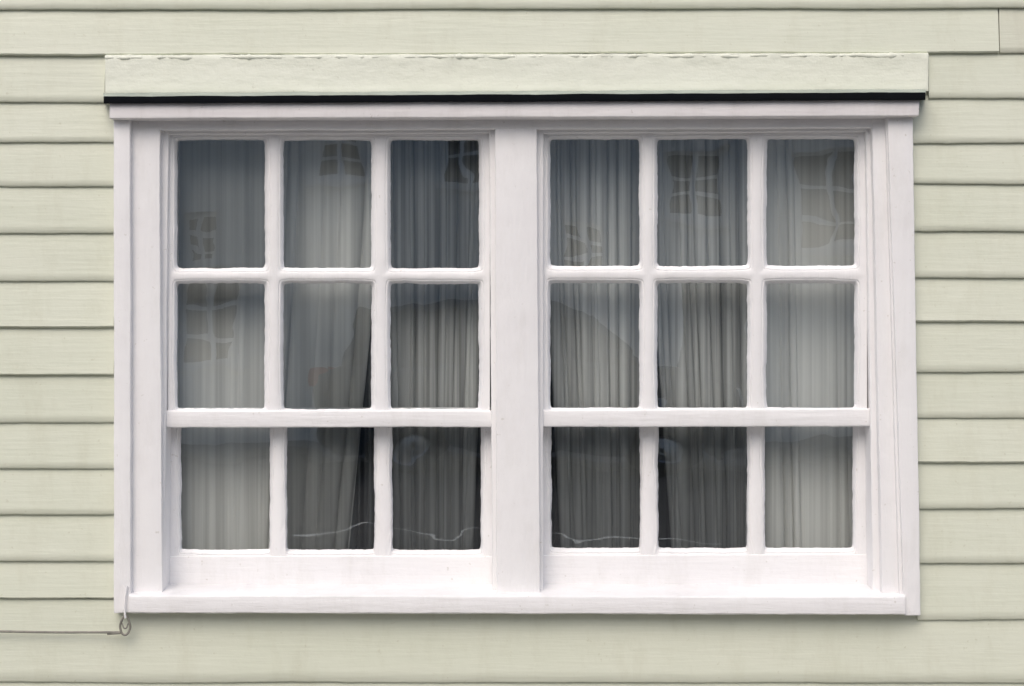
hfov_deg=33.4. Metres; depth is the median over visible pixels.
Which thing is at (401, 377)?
curtain
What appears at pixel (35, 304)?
board
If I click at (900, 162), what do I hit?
architrave
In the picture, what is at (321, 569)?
bottom rail
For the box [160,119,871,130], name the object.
head
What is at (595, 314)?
curtain
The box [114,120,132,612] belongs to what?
architrave
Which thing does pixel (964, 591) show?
board
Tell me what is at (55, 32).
board
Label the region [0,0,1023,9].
board
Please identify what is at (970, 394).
board
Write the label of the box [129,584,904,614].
sill
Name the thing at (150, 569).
jamb
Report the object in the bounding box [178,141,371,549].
curtain
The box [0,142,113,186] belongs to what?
board
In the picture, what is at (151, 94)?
lead flashing
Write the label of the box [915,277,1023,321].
board
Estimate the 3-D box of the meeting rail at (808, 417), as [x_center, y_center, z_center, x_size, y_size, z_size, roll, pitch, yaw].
[0.457,0.176,4.043,0.773,0.044,0.054,0,0,0]
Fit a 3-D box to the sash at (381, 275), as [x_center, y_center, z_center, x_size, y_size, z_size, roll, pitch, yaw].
[-0.435,-0.159,4.041,0.765,0.686,0.035,0,0,0]
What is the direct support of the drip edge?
on the header
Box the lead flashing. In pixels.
[103,89,925,97]
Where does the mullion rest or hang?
on the sill
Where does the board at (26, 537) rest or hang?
on the board at (51, 579)
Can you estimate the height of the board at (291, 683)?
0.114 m
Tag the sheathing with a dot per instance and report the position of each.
(77, 598)
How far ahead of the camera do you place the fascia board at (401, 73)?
3.98 m
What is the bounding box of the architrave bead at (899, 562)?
[885,118,902,593]
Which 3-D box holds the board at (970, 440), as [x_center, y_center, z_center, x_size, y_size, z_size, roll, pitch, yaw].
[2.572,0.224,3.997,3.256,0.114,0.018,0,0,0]
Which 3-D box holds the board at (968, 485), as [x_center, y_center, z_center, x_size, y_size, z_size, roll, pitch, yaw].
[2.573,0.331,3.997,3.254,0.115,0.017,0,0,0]
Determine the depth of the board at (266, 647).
4.00 m
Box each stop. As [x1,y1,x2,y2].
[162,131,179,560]
[168,129,865,140]
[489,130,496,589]
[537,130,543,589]
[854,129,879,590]
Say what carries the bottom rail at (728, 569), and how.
on the sill
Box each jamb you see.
[132,121,169,591]
[870,119,897,592]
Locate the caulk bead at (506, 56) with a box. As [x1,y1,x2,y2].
[105,52,928,59]
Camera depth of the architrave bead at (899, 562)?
3.97 m
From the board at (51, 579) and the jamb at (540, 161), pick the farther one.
the jamb at (540, 161)
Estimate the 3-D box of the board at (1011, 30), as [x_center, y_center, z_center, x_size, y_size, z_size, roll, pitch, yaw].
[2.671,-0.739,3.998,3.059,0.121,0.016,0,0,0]
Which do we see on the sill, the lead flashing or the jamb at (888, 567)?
the jamb at (888, 567)
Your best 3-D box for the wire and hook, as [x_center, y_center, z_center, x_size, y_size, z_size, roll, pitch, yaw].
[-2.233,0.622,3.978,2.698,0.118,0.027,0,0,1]
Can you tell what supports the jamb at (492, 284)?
on the sill
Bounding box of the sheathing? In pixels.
[0,598,113,599]
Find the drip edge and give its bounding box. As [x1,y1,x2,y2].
[104,92,924,103]
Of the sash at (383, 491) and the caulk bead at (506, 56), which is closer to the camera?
the caulk bead at (506, 56)
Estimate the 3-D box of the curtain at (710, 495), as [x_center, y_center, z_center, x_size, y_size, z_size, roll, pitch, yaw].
[0.466,0.032,4.145,0.275,1.148,0.036,0,0,0]
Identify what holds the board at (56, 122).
on the board at (45, 164)
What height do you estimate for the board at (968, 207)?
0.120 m
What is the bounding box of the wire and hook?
[0,586,130,635]
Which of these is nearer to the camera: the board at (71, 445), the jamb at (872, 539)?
the board at (71, 445)
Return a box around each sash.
[168,134,489,409]
[170,407,491,555]
[543,132,866,409]
[543,407,866,554]
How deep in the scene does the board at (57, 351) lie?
3.99 m
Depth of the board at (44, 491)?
4.00 m
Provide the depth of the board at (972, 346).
4.00 m
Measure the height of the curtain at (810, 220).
1.148 m
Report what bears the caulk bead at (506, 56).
attached to the fascia board at (401, 73)
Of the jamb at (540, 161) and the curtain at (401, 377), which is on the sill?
the jamb at (540, 161)
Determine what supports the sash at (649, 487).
on the bottom rail at (728, 569)
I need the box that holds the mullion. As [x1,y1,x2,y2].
[495,128,539,592]
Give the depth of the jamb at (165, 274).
4.01 m
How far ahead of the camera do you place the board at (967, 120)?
4.00 m
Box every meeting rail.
[166,409,490,427]
[543,407,869,426]
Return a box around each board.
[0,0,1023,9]
[0,8,998,55]
[0,55,104,102]
[0,102,113,141]
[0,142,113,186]
[0,186,113,232]
[0,233,113,280]
[0,281,113,327]
[0,327,113,374]
[0,375,113,422]
[0,422,113,468]
[0,468,113,514]
[0,514,113,560]
[0,561,113,598]
[0,599,1023,682]
[0,681,1023,685]
[105,53,927,92]
[913,95,1023,143]
[913,143,1023,183]
[914,183,1023,230]
[914,231,1023,277]
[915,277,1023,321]
[916,321,1023,371]
[916,371,1023,417]
[917,418,1023,462]
[917,563,1023,619]
[918,462,1023,508]
[919,508,1023,562]
[927,52,1023,98]
[999,8,1023,52]
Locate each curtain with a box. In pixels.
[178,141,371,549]
[349,427,473,548]
[367,140,478,549]
[550,139,639,547]
[658,139,747,547]
[747,139,854,547]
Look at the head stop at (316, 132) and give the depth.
4.01 m
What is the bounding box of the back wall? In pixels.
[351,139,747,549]
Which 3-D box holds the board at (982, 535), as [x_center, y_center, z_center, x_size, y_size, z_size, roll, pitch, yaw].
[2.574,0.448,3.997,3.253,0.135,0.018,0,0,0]
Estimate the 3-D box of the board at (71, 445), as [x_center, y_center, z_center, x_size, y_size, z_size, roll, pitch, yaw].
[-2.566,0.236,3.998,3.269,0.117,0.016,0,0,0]
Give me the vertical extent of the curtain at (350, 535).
1.159 m
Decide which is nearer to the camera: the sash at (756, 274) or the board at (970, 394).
the board at (970, 394)
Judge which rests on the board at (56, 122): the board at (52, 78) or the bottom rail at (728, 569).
the board at (52, 78)
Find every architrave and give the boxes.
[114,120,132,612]
[887,117,919,614]
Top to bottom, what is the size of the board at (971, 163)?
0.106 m
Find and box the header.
[110,100,919,120]
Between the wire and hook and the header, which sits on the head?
the header
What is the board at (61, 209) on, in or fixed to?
on the board at (56, 256)
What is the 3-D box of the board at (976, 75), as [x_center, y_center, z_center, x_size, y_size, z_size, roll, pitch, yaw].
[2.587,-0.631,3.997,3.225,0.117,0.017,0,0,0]
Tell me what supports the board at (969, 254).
attached to the sheathing
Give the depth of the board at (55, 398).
4.00 m
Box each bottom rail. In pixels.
[170,555,492,583]
[543,554,866,583]
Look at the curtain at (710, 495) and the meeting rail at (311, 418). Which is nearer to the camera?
the meeting rail at (311, 418)
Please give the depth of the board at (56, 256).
4.00 m

